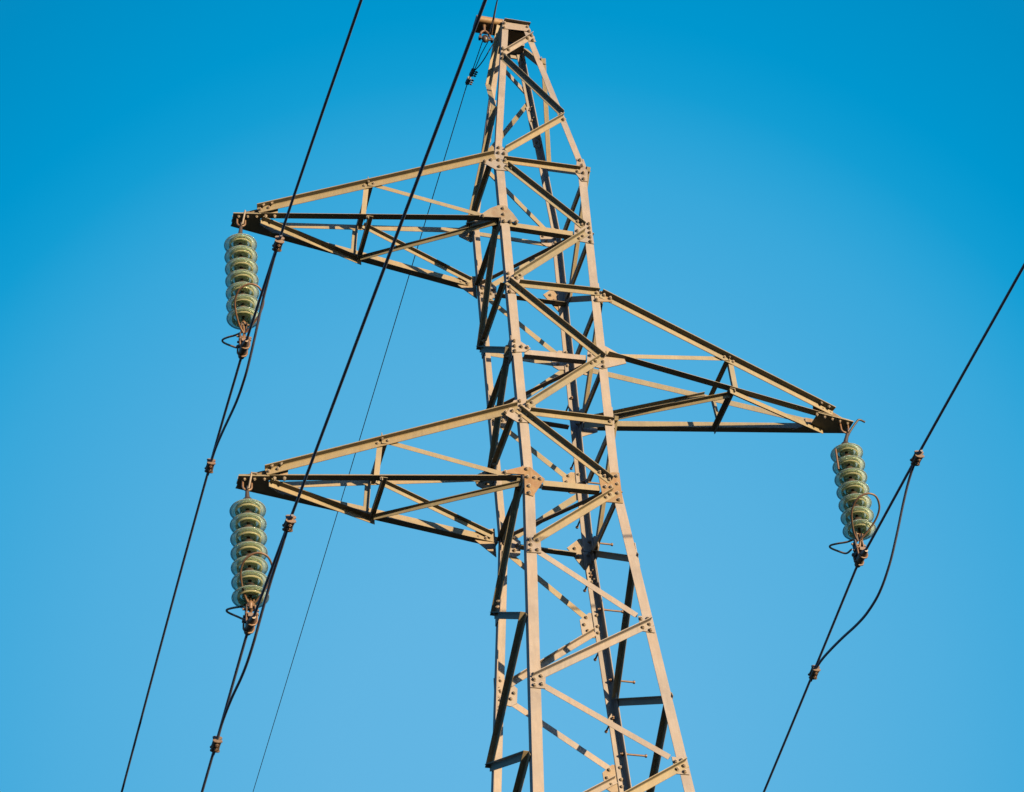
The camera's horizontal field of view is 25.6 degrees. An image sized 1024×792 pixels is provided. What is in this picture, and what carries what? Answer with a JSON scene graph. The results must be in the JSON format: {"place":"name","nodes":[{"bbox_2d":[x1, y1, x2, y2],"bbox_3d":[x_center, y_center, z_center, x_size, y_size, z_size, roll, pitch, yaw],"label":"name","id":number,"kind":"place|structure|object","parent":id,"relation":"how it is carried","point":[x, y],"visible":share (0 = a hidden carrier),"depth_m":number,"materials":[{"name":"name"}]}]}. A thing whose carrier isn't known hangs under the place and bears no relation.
{"place":"outdoors","nodes":[
{"label":"outdoors","id":0,"kind":"place"},
{"bbox_2d":[0,0,1023,791],"label":"sky","id":1,"kind":"structure","parent":0,"point":[826,195],"materials":[{"name":"blue"}]},
{"label":"ground","id":2,"kind":"structure","parent":0,"visible":0},
{"bbox_2d":[231,15,853,791],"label":"transmission tower","id":3,"kind":"structure","parent":2,"relation":"on","point":[525,481],"depth_m":17.28,"materials":[{"name":"metal"}]},
{"bbox_2d":[221,210,264,359],"bbox_3d":[-2.079,-0.923,17.429,0.298,1.507,0.591,7,-43,-13],"label":"insulator string","id":4,"kind":"object","parent":3,"relation":"hanging from","point":[241,271],"visible":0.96,"depth_m":17.41,"materials":[{"name":"green glass"}]},
{"bbox_2d":[121,0,362,791],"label":"conductor","id":5,"kind":"object","parent":4,"relation":"hanging from","point":[256,310],"visible":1,"depth_m":17.16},
{"bbox_2d":[205,458,215,472],"bbox_3d":[-2.382,0.553,17.772,0.075,0.103,0.110,7,-43,-13],"label":"cable clamp","id":6,"kind":"object","parent":5,"relation":"attached to","point":[209,467],"visible":1,"depth_m":17.75,"materials":[{"name":"metal"}]},
{"bbox_2d":[272,236,283,251],"bbox_3d":[-1.676,-1.090,16.153,0.070,0.099,0.104,9,-44,-15],"label":"cable clamp","id":7,"kind":"object","parent":5,"relation":"attached to","point":[277,245],"visible":1,"depth_m":16.13,"materials":[{"name":"metal"}]},
{"bbox_2d":[206,235,281,475],"bbox_3d":[-2.023,-0.185,16.888,0.020,0.337,2.595,9,-44,-15],"label":"jumper loop","id":8,"kind":"object","parent":7,"relation":"hanging from","point":[251,351],"visible":1,"depth_m":16.59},
{"bbox_2d":[226,472,271,635],"bbox_3d":[-1.823,1.044,15.684,0.285,1.356,0.591,7,-43,-13],"label":"insulator string","id":9,"kind":"object","parent":3,"relation":"hanging from","point":[249,551],"visible":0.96,"depth_m":15.63,"materials":[{"name":"green glass"}]},
{"bbox_2d":[201,0,486,791],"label":"conductor","id":10,"kind":"object","parent":9,"relation":"hanging from","point":[479,15],"visible":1,"depth_m":13.25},
{"bbox_2d":[210,736,222,752],"bbox_3d":[-2.081,2.452,15.846,0.070,0.106,0.114,10,-44,-15],"label":"cable clamp","id":11,"kind":"object","parent":10,"relation":"attached to","point":[215,746],"visible":1,"depth_m":15.82,"materials":[{"name":"metal"}]},
{"bbox_2d":[282,514,295,531],"bbox_3d":[-1.437,0.823,14.529,0.070,0.097,0.101,10,-44,-15],"label":"cable clamp","id":12,"kind":"object","parent":10,"relation":"attached to","point":[288,525],"visible":1,"depth_m":14.50,"materials":[{"name":"metal"}]},
{"bbox_2d":[212,514,293,755],"bbox_3d":[-1.759,1.647,15.181,0.020,0.334,2.358,10,-44,-15],"label":"jumper loop","id":13,"kind":"object","parent":12,"relation":"hanging from","point":[256,630],"visible":1,"depth_m":15.02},
{"bbox_2d":[465,24,493,84],"bbox_3d":[-0.320,-3.052,20.529,0.133,0.251,0.713,7,-43,-13],"label":"wire fitting","id":14,"kind":"object","parent":3,"relation":"hanging from","point":[485,39],"visible":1,"depth_m":20.35,"materials":[{"name":"metal"}]},
{"bbox_2d":[253,85,466,791],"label":"ground wire","id":15,"kind":"object","parent":14,"relation":"attached to","point":[361,432],"visible":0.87,"depth_m":24.09,"materials":[{"name":"black metal"}]},
{"bbox_2d":[474,44,492,70],"bbox_3d":[-0.261,-3.092,20.575,0.016,0.124,0.348,25,-50,-29],"label":"bonding wire","id":16,"kind":"object","parent":14,"relation":"attached to","point":[485,57],"visible":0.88,"depth_m":20.54,"materials":[{"name":"black metal"}]},
{"bbox_2d":[488,0,497,36],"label":"ground wire","id":17,"kind":"object","parent":14,"relation":"attached to","point":[493,18],"visible":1,"depth_m":20.16,"materials":[{"name":"black metal"}]},
{"bbox_2d":[829,419,879,567],"bbox_3d":[2.689,0.696,17.582,0.409,1.450,0.591,7,-43,-13],"label":"insulator string","id":18,"kind":"object","parent":3,"relation":"hanging from","point":[855,501],"visible":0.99,"depth_m":17.52,"materials":[{"name":"green glass"}]},
{"bbox_2d":[763,263,1023,791],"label":"conductor","id":19,"kind":"object","parent":18,"relation":"hanging from","point":[907,474],"visible":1,"depth_m":16.62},
{"bbox_2d":[808,665,820,679],"bbox_3d":[2.397,2.193,17.866,0.072,0.104,0.110,7,-43,-13],"label":"cable clamp","id":20,"kind":"object","parent":19,"relation":"attached to","point":[813,673],"visible":1,"depth_m":17.84,"materials":[{"name":"metal"}]},
{"bbox_2d":[910,450,924,465],"bbox_3d":[2.931,0.451,16.294,0.072,0.096,0.102,7,-43,-13],"label":"cable clamp","id":21,"kind":"object","parent":19,"relation":"attached to","point":[916,459],"visible":1,"depth_m":16.27,"materials":[{"name":"metal"}]},
{"bbox_2d":[810,450,922,681],"bbox_3d":[2.671,1.413,17.000,0.020,0.482,2.582,6,-43,-12],"label":"jumper loop","id":22,"kind":"object","parent":21,"relation":"hanging from","point":[880,589],"visible":1,"depth_m":16.63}
]}

